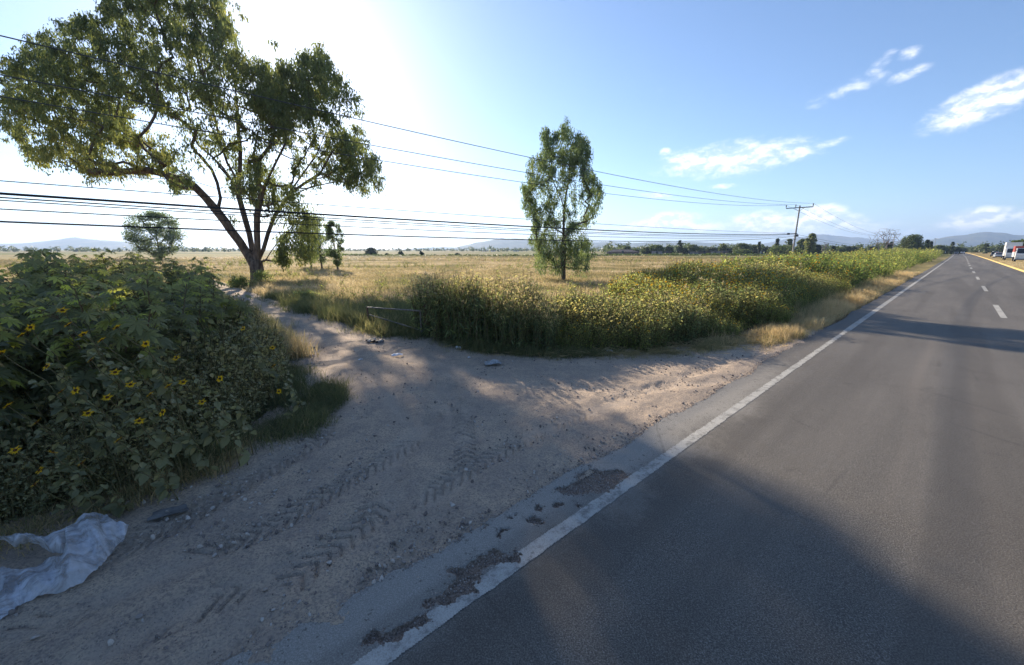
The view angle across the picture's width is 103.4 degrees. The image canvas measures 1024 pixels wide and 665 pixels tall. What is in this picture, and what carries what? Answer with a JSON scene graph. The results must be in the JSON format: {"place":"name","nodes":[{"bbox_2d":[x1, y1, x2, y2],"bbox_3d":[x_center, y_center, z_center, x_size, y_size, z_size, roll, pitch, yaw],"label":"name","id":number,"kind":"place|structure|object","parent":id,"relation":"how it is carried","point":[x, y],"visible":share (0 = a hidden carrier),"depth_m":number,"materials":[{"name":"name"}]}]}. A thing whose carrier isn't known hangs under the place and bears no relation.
{"place":"outdoors","nodes":[
{"label":"outdoors","id":0,"kind":"place"},
{"bbox_2d":[0,237,237,249],"bbox_3d":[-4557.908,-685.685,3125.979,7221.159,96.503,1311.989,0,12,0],"label":"hill","id":1,"kind":"structure","parent":0,"point":[74,242],"depth_m":2858.95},
{"bbox_2d":[0,280,819,664],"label":"dirt track","id":2,"kind":"structure","parent":0,"point":[224,602],"depth_m":4.20,"materials":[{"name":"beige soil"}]},
{"bbox_2d":[3,402,88,490],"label":"wild sunflower","id":3,"kind":"object","parent":2,"relation":"on","point":[60,456],"visible":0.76,"depth_m":3.83,"materials":[{"name":"green plant"}]},
{"bbox_2d":[0,512,128,619],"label":"plastic sheet","id":4,"kind":"object","parent":2,"relation":"on","point":[79,569],"visible":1,"depth_m":3.15,"materials":[{"name":"white plastic"}]},
{"bbox_2d":[32,418,97,494],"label":"wild sunflower","id":5,"kind":"object","parent":2,"relation":"on","point":[75,468],"visible":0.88,"depth_m":3.83,"materials":[{"name":"green plant"}]},
{"bbox_2d":[36,450,105,517],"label":"wild sunflower","id":6,"kind":"object","parent":2,"relation":"on","point":[85,494],"visible":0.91,"depth_m":3.75,"materials":[{"name":"green plant"}]},
{"bbox_2d":[101,394,171,491],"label":"wild sunflower","id":7,"kind":"object","parent":2,"relation":"on","point":[159,463],"visible":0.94,"depth_m":3.98,"materials":[{"name":"green plant"}]},
{"bbox_2d":[141,340,189,464],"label":"wild sunflower","id":8,"kind":"object","parent":2,"relation":"on","point":[170,394],"visible":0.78,"depth_m":4.27,"materials":[{"name":"green plant"}]},
{"bbox_2d":[147,504,188,520],"bbox_3d":[-3.282,1.715,3.875,0.307,0.024,0.150,-7,14,-31],"label":"cardboard piece","id":9,"kind":"object","parent":2,"relation":"on","point":[160,513],"visible":1,"depth_m":3.87,"materials":[{"name":"cardboard"}]},
{"bbox_2d":[147,391,208,477],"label":"wild sunflower","id":10,"kind":"object","parent":2,"relation":"on","point":[187,445],"visible":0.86,"depth_m":4.22,"materials":[{"name":"green plant"}]},
{"bbox_2d":[164,383,227,472],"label":"wild sunflower","id":11,"kind":"object","parent":2,"relation":"on","point":[207,440],"visible":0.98,"depth_m":4.37,"materials":[{"name":"green plant"}]},
{"bbox_2d":[179,379,230,462],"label":"wild sunflower","id":12,"kind":"object","parent":2,"relation":"on","point":[224,441],"visible":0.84,"depth_m":4.48,"materials":[{"name":"green plant"}]},
{"bbox_2d":[173,354,239,464],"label":"wild sunflower","id":13,"kind":"object","parent":2,"relation":"on","point":[223,413],"visible":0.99,"depth_m":4.41,"materials":[{"name":"green plant"}]},
{"bbox_2d":[197,398,250,466],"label":"wild sunflower","id":14,"kind":"object","parent":2,"relation":"on","point":[244,459],"visible":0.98,"depth_m":4.56,"materials":[{"name":"green plant"}]},
{"bbox_2d":[440,328,795,360],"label":"dry stalks","id":15,"kind":"object","parent":2,"relation":"on","point":[668,350],"visible":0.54,"depth_m":10.09,"materials":[{"name":"beige plant"}]},
{"bbox_2d":[0,250,951,522],"bbox_3d":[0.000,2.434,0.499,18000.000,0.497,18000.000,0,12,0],"label":"ground","id":16,"kind":"structure","parent":0,"point":[918,268],"depth_m":206.75,"materials":[{"name":"soil"}]},
{"bbox_2d":[0,286,17,403],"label":"castor bean shrub","id":17,"kind":"object","parent":16,"relation":"on","point":[2,288],"visible":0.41,"depth_m":4.82,"materials":[{"name":"green plant"}]},
{"bbox_2d":[0,313,38,450],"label":"castor bean shrub","id":18,"kind":"object","parent":16,"relation":"on","point":[10,376],"visible":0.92,"depth_m":4.25,"materials":[{"name":"green plant"}]},
{"bbox_2d":[0,248,73,333],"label":"castor bean shrub","id":19,"kind":"object","parent":16,"relation":"on","point":[39,252],"visible":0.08,"depth_m":6.95,"materials":[{"name":"green plant"}]},
{"bbox_2d":[0,278,87,430],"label":"castor bean shrub","id":20,"kind":"object","parent":16,"relation":"on","point":[22,282],"visible":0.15,"depth_m":5.30,"materials":[{"name":"green plant"}]},
{"bbox_2d":[0,349,97,479],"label":"wild sunflower","id":21,"kind":"object","parent":16,"relation":"on","point":[61,416],"visible":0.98,"depth_m":3.92,"materials":[{"name":"green plant"}]},
{"bbox_2d":[8,445,92,516],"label":"wild sunflower","id":22,"kind":"object","parent":16,"relation":"on","point":[62,481],"visible":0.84,"depth_m":3.70,"materials":[{"name":"green plant"}]},
{"bbox_2d":[13,249,89,291],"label":"castor bean shrub","id":23,"kind":"object","parent":16,"relation":"on","point":[29,253],"visible":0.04,"depth_m":7.82,"materials":[{"name":"green plant"}]},
{"bbox_2d":[0,295,111,420],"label":"castor bean shrub","id":24,"kind":"object","parent":16,"relation":"on","point":[39,361],"visible":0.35,"depth_m":4.79,"materials":[{"name":"green plant"}]},
{"bbox_2d":[0,253,111,335],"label":"castor bean shrub","id":25,"kind":"object","parent":16,"relation":"on","point":[103,272],"visible":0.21,"depth_m":6.78,"materials":[{"name":"green plant"}]},
{"bbox_2d":[30,480,81,521],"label":"wild sunflower","id":26,"kind":"object","parent":16,"relation":"on","point":[58,506],"visible":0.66,"depth_m":3.63,"materials":[{"name":"green plant"}]},
{"bbox_2d":[0,258,120,347],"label":"castor bean shrub","id":27,"kind":"object","parent":16,"relation":"on","point":[34,293],"visible":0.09,"depth_m":6.05,"materials":[{"name":"green plant"}]},
{"bbox_2d":[55,254,108,297],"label":"castor bean shrub","id":28,"kind":"object","parent":16,"relation":"on","point":[79,269],"visible":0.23,"depth_m":11.14,"materials":[{"name":"green plant"}]},
{"bbox_2d":[42,363,130,482],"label":"wild sunflower","id":29,"kind":"object","parent":16,"relation":"on","point":[97,417],"visible":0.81,"depth_m":3.92,"materials":[{"name":"green plant"}]},
{"bbox_2d":[58,388,122,490],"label":"wild sunflower","id":30,"kind":"object","parent":16,"relation":"on","point":[95,444],"visible":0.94,"depth_m":3.93,"materials":[{"name":"green plant"}]},
{"bbox_2d":[25,275,176,433],"bbox_3d":[-4.694,0.487,4.690,1.427,2.304,0.996,-2,12,-11],"label":"castor bean shrub","id":31,"kind":"object","parent":16,"relation":"on","point":[140,329],"visible":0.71,"depth_m":4.55,"materials":[{"name":"green plant"}]},
{"bbox_2d":[70,386,137,490],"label":"wild sunflower","id":32,"kind":"object","parent":16,"relation":"on","point":[107,430],"visible":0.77,"depth_m":3.93,"materials":[{"name":"green plant"}]},
{"bbox_2d":[78,460,134,517],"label":"wild sunflower","id":33,"kind":"object","parent":16,"relation":"on","point":[116,509],"visible":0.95,"depth_m":3.81,"materials":[{"name":"green plant"}]},
{"bbox_2d":[81,249,138,295],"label":"castor bean shrub","id":34,"kind":"object","parent":16,"relation":"on","point":[105,261],"visible":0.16,"depth_m":12.75,"materials":[{"name":"green plant"}]},
{"bbox_2d":[81,409,151,495],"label":"wild sunflower","id":35,"kind":"object","parent":16,"relation":"on","point":[143,478],"visible":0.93,"depth_m":3.94,"materials":[{"name":"green plant"}]},
{"bbox_2d":[88,356,153,480],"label":"wild sunflower","id":36,"kind":"object","parent":16,"relation":"on","point":[124,416],"visible":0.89,"depth_m":4.01,"materials":[{"name":"green plant"}]},
{"bbox_2d":[92,275,155,331],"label":"castor bean shrub","id":37,"kind":"object","parent":16,"relation":"on","point":[121,281],"visible":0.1,"depth_m":7.83,"materials":[{"name":"green plant"}]},
{"bbox_2d":[110,252,166,302],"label":"castor bean shrub","id":38,"kind":"object","parent":16,"relation":"on","point":[126,260],"visible":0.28,"depth_m":11.52,"materials":[{"name":"green plant"}]},
{"bbox_2d":[109,368,168,478],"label":"wild sunflower","id":39,"kind":"object","parent":16,"relation":"on","point":[160,434],"visible":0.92,"depth_m":4.04,"materials":[{"name":"green plant"}]},
{"bbox_2d":[104,284,184,337],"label":"castor bean shrub","id":40,"kind":"object","parent":16,"relation":"on","point":[136,293],"visible":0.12,"depth_m":7.04,"materials":[{"name":"green plant"}]},
{"bbox_2d":[0,292,294,524],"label":"undergrowth","id":41,"kind":"object","parent":16,"relation":"on","point":[231,357],"visible":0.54,"depth_m":4.99,"materials":[{"name":"green plant"}]},
{"bbox_2d":[25,324,89,445],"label":"wild sunflower","id":42,"kind":"object","parent":41,"relation":"on","point":[58,365],"visible":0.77,"depth_m":3.95,"materials":[{"name":"green plant"}]},
{"bbox_2d":[17,332,106,465],"bbox_3d":[-4.373,0.753,3.951,0.199,1.629,0.466,0,12,1],"label":"wild sunflower","id":43,"kind":"object","parent":41,"relation":"on","point":[73,398],"visible":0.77,"depth_m":3.96,"materials":[{"name":"green plant"}]},
{"bbox_2d":[57,307,131,447],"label":"wild sunflower","id":44,"kind":"object","parent":41,"relation":"on","point":[93,350],"visible":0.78,"depth_m":4.03,"materials":[{"name":"green plant"}]},
{"bbox_2d":[65,322,143,459],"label":"wild sunflower","id":45,"kind":"object","parent":41,"relation":"on","point":[106,381],"visible":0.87,"depth_m":4.04,"materials":[{"name":"green plant"}]},
{"bbox_2d":[78,331,171,471],"bbox_3d":[-3.813,0.748,4.008,0.199,1.629,0.466,6,13,27],"label":"wild sunflower","id":46,"kind":"object","parent":41,"relation":"on","point":[134,398],"visible":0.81,"depth_m":4.00,"materials":[{"name":"green plant"}]},
{"bbox_2d":[112,325,193,463],"bbox_3d":[-3.616,0.684,4.091,0.200,1.629,0.465,3,12,16],"label":"wild sunflower","id":47,"kind":"object","parent":41,"relation":"on","point":[161,389],"visible":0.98,"depth_m":4.12,"materials":[{"name":"green plant"}]},
{"bbox_2d":[115,438,179,501],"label":"wild sunflower","id":48,"kind":"object","parent":16,"relation":"on","point":[161,491],"visible":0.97,"depth_m":3.93,"materials":[{"name":"green plant"}]},
{"bbox_2d":[99,270,204,381],"bbox_3d":[-5.031,0.267,5.765,1.117,2.305,1.167,-5,13,-22],"label":"castor bean shrub","id":49,"kind":"object","parent":16,"relation":"on","point":[133,305],"visible":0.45,"depth_m":5.69,"materials":[{"name":"green plant"}]},
{"bbox_2d":[120,210,187,258],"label":"tree","id":50,"kind":"object","parent":16,"relation":"on","point":[172,236],"visible":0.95,"depth_m":93.96,"materials":[{"name":"green plant"}]},
{"bbox_2d":[125,380,185,481],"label":"wild sunflower","id":51,"kind":"object","parent":16,"relation":"on","point":[176,447],"visible":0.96,"depth_m":4.15,"materials":[{"name":"green plant"}]},
{"bbox_2d":[134,417,179,484],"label":"wild sunflower","id":52,"kind":"object","parent":16,"relation":"on","point":[173,479],"visible":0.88,"depth_m":4.11,"materials":[{"name":"green plant"}]},
{"bbox_2d":[147,253,187,299],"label":"castor bean shrub","id":53,"kind":"object","parent":16,"relation":"on","point":[173,265],"visible":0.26,"depth_m":13.72,"materials":[{"name":"green plant"}]},
{"bbox_2d":[157,268,184,300],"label":"castor bean shrub","id":54,"kind":"object","parent":16,"relation":"on","point":[172,277],"visible":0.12,"depth_m":13.20,"materials":[{"name":"green plant"}]},
{"bbox_2d":[159,409,218,475],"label":"wild sunflower","id":55,"kind":"object","parent":16,"relation":"on","point":[197,457],"visible":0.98,"depth_m":4.28,"materials":[{"name":"green plant"}]},
{"bbox_2d":[161,265,221,301],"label":"castor bean shrub","id":56,"kind":"object","parent":16,"relation":"on","point":[180,267],"visible":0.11,"depth_m":9.90,"materials":[{"name":"green plant"}]},
{"bbox_2d":[162,277,225,354],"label":"castor bean shrub","id":57,"kind":"object","parent":16,"relation":"on","point":[201,316],"visible":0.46,"depth_m":7.08,"materials":[{"name":"green plant"}]},
{"bbox_2d":[163,274,224,321],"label":"castor bean shrub","id":58,"kind":"object","parent":16,"relation":"on","point":[197,277],"visible":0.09,"depth_m":8.42,"materials":[{"name":"green plant"}]},
{"bbox_2d":[0,0,387,280],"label":"eucalyptus tree","id":59,"kind":"object","parent":16,"relation":"on","point":[58,67],"visible":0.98,"depth_m":26.57,"materials":[{"name":"green plant"}]},
{"bbox_2d":[171,257,221,296],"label":"castor bean shrub","id":60,"kind":"object","parent":16,"relation":"on","point":[198,261],"visible":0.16,"depth_m":12.19,"materials":[{"name":"green plant"}]},
{"bbox_2d":[175,266,224,300],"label":"castor bean shrub","id":61,"kind":"object","parent":16,"relation":"on","point":[205,273],"visible":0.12,"depth_m":9.24,"materials":[{"name":"green plant"}]},
{"bbox_2d":[179,280,253,333],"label":"castor bean shrub","id":62,"kind":"object","parent":16,"relation":"on","point":[240,306],"visible":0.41,"depth_m":7.97,"materials":[{"name":"green plant"}]},
{"bbox_2d":[216,376,256,454],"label":"wild sunflower","id":63,"kind":"object","parent":16,"relation":"on","point":[240,422],"visible":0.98,"depth_m":4.71,"materials":[{"name":"green plant"}]},
{"bbox_2d":[225,275,252,287],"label":"bush","id":64,"kind":"object","parent":16,"relation":"on","point":[235,281],"visible":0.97,"depth_m":27.05,"materials":[{"name":"green plant"}]},
{"bbox_2d":[240,326,275,408],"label":"wild sunflower","id":65,"kind":"object","parent":16,"relation":"on","point":[261,365],"visible":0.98,"depth_m":6.11,"materials":[{"name":"green plant"}]},
{"bbox_2d":[245,269,278,283],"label":"bush","id":66,"kind":"object","parent":16,"relation":"on","point":[260,275],"visible":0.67,"depth_m":29.34,"materials":[{"name":"green plant"}]},
{"bbox_2d":[270,346,295,407],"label":"wild sunflower","id":67,"kind":"object","parent":16,"relation":"on","point":[283,372],"visible":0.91,"depth_m":6.17,"materials":[{"name":"green plant"}]},
{"bbox_2d":[272,364,304,415],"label":"wild sunflower","id":68,"kind":"object","parent":16,"relation":"on","point":[294,404],"visible":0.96,"depth_m":5.81,"materials":[{"name":"green plant"}]},
{"bbox_2d":[304,216,335,268],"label":"eucalyptus tree","id":69,"kind":"object","parent":16,"relation":"on","point":[322,252],"visible":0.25,"depth_m":48.90,"materials":[{"name":"green plant"}]},
{"bbox_2d":[322,221,345,269],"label":"eucalyptus tree","id":70,"kind":"object","parent":16,"relation":"on","point":[333,254],"visible":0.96,"depth_m":45.60,"materials":[{"name":"green plant"}]},
{"bbox_2d":[0,253,778,266],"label":"dry grass","id":71,"kind":"structure","parent":16,"relation":"on","point":[182,260],"depth_m":94.16,"materials":[{"name":"beige plant"}]},
{"bbox_2d":[0,256,779,344],"bbox_3d":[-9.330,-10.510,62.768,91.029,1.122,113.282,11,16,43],"label":"dry grass","id":72,"kind":"structure","parent":16,"relation":"on","point":[362,276],"depth_m":38.80,"materials":[{"name":"beige plant"}]},
{"bbox_2d":[366,303,429,335],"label":"farm gate","id":73,"kind":"structure","parent":16,"relation":"on","point":[368,314],"depth_m":12.16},
{"bbox_2d":[182,260,614,358],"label":"green grass","id":74,"kind":"structure","parent":16,"relation":"on","point":[295,344],"depth_m":14.35,"materials":[{"name":"green plant"}]},
{"bbox_2d":[0,270,920,559],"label":"verge grass","id":75,"kind":"structure","parent":16,"relation":"on","point":[330,394],"depth_m":9.48,"materials":[{"name":"green plant"}]},
{"bbox_2d":[97,337,179,474],"bbox_3d":[-3.721,0.801,4.037,0.200,1.630,0.466,2,12,10],"label":"wild sunflower","id":76,"kind":"object","parent":75,"relation":"on","point":[145,402],"visible":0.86,"depth_m":4.04,"materials":[{"name":"green plant"}]},
{"bbox_2d":[404,266,567,351],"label":"tall grass","id":77,"kind":"structure","parent":16,"relation":"on","point":[512,313],"depth_m":10.45,"materials":[{"name":"green plant"}]},
{"bbox_2d":[0,241,1005,252],"bbox_3d":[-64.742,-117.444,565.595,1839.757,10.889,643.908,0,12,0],"label":"woodland","id":78,"kind":"object","parent":16,"relation":"on","point":[606,247],"visible":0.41,"depth_m":446.53,"materials":[{"name":"green plant"}]},
{"bbox_2d":[519,116,605,280],"bbox_3d":[3.836,-9.741,30.402,6.644,12.089,4.464,0,12,0],"label":"eucalyptus tree","id":79,"kind":"object","parent":16,"relation":"on","point":[579,156],"visible":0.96,"depth_m":29.66,"materials":[{"name":"green plant"}]},
{"bbox_2d":[289,252,850,256],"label":"hedge","id":80,"kind":"object","parent":16,"relation":"on","point":[663,254],"visible":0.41,"depth_m":160.51,"materials":[{"name":"green plant"}]},
{"bbox_2d":[535,254,837,349],"bbox_3d":[8.900,-2.457,18.811,9.146,2.511,23.762,10,15,41],"label":"leafy scrub","id":81,"kind":"object","parent":16,"relation":"on","point":[685,326],"visible":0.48,"depth_m":11.36,"materials":[{"name":"green plant"}]},
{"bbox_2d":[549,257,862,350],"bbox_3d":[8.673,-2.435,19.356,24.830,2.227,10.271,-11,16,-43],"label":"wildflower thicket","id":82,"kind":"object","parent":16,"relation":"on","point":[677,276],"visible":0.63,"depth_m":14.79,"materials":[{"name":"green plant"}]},
{"bbox_2d":[767,244,801,254],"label":"field bush","id":83,"kind":"object","parent":16,"relation":"on","point":[783,249],"visible":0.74,"depth_m":184.90,"materials":[{"name":"green plant"}]},
{"bbox_2d":[786,203,813,253],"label":"utility pole","id":84,"kind":"object","parent":16,"relation":"on","point":[799,207],"visible":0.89,"depth_m":63.97,"materials":[{"name":"concrete"}]},
{"bbox_2d":[0,96,781,205],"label":"power wire","id":85,"kind":"object","parent":84,"relation":"attached to","point":[299,147],"visible":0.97,"depth_m":16.65,"materials":[{"name":"black metal"}]},
{"bbox_2d":[0,197,787,235],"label":"overhead cable","id":86,"kind":"object","parent":84,"relation":"attached to","point":[315,217],"visible":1,"depth_m":15.55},
{"bbox_2d":[0,200,792,236],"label":"power wire","id":87,"kind":"object","parent":84,"relation":"attached to","point":[327,220],"visible":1,"depth_m":15.72,"materials":[{"name":"black metal"}]},
{"bbox_2d":[0,35,794,202],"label":"power wire","id":88,"kind":"object","parent":84,"relation":"attached to","point":[303,106],"visible":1,"depth_m":13.63,"materials":[{"name":"black metal"}]},
{"bbox_2d":[0,74,795,204],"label":"power wire","id":89,"kind":"object","parent":84,"relation":"attached to","point":[310,133],"visible":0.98,"depth_m":15.75,"materials":[{"name":"black metal"}]},
{"bbox_2d":[0,192,796,234],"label":"overhead cable","id":90,"kind":"object","parent":84,"relation":"attached to","point":[73,198],"visible":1,"depth_m":15.46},
{"bbox_2d":[804,233,817,253],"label":"tree","id":91,"kind":"object","parent":16,"relation":"on","point":[809,246],"visible":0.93,"depth_m":171.31,"materials":[{"name":"green plant"}]},
{"bbox_2d":[711,247,943,290],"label":"wildflower thicket","id":92,"kind":"object","parent":16,"relation":"on","point":[861,264],"visible":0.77,"depth_m":37.02,"materials":[{"name":"green plant"}]},
{"bbox_2d":[897,234,927,250],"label":"tree","id":93,"kind":"object","parent":16,"relation":"on","point":[913,241],"visible":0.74,"depth_m":176.62,"materials":[{"name":"green plant"}]},
{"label":"utility pole","id":94,"kind":"object","parent":16,"relation":"on","visible":0},
{"bbox_2d":[0,180,767,232],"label":"power wire","id":95,"kind":"object","parent":94,"relation":"attached to","point":[303,203],"visible":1,"depth_m":15.45,"materials":[{"name":"black metal"}]},
{"bbox_2d":[0,221,794,241],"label":"overhead cable","id":96,"kind":"object","parent":94,"relation":"attached to","point":[305,232],"visible":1,"depth_m":15.55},
{"bbox_2d":[0,208,794,237],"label":"power wire","id":97,"kind":"object","parent":94,"relation":"attached to","point":[286,223],"visible":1,"depth_m":15.17,"materials":[{"name":"black metal"}]},
{"bbox_2d":[0,0,1023,249],"label":"sky","id":98,"kind":"structure","parent":0,"point":[906,117],"materials":[{"name":"blue"}]},
{"bbox_2d":[451,238,769,249],"bbox_3d":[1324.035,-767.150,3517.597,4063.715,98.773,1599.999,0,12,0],"label":"hill","id":99,"kind":"structure","parent":0,"point":[505,244],"depth_m":3129.03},
{"bbox_2d":[222,253,1023,664],"bbox_3d":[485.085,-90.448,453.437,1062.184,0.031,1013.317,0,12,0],"label":"road","id":100,"kind":"structure","parent":0,"point":[854,495],"depth_m":3.58,"materials":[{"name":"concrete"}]},
{"bbox_2d":[212,349,786,664],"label":"gravel","id":101,"kind":"structure","parent":100,"relation":"on","point":[373,629],"depth_m":3.46,"materials":[{"name":"grey gravel"}]},
{"bbox_2d":[352,256,952,664],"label":"road marking","id":102,"kind":"object","parent":100,"relation":"on","point":[387,653],"visible":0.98,"depth_m":3.49,"materials":[{"name":"white paint"}]},
{"bbox_2d":[764,234,900,247],"bbox_3d":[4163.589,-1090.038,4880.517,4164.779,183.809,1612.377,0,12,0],"label":"hill","id":103,"kind":"structure","parent":0,"point":[848,241],"depth_m":4616.14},
{"bbox_2d":[922,232,1023,246],"bbox_3d":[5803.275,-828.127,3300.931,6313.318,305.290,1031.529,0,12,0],"label":"hill","id":104,"kind":"structure","parent":0,"point":[974,239],"depth_m":3115.79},
{"bbox_2d":[967,252,1023,269],"bbox_3d":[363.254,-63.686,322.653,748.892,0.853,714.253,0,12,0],"label":"verge","id":105,"kind":"structure","parent":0,"point":[987,255],"depth_m":109.60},
{"bbox_2d":[1002,242,1022,259],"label":"box truck","id":106,"kind":"object","parent":105,"relation":"on","point":[1008,249],"visible":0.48,"depth_m":92.83,"materials":[{"name":"white paint"}]},
{"bbox_2d":[1011,246,1023,261],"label":"box truck","id":107,"kind":"object","parent":105,"relation":"on","point":[1018,253],"visible":0.94,"depth_m":76.42,"materials":[{"name":"white paint"}]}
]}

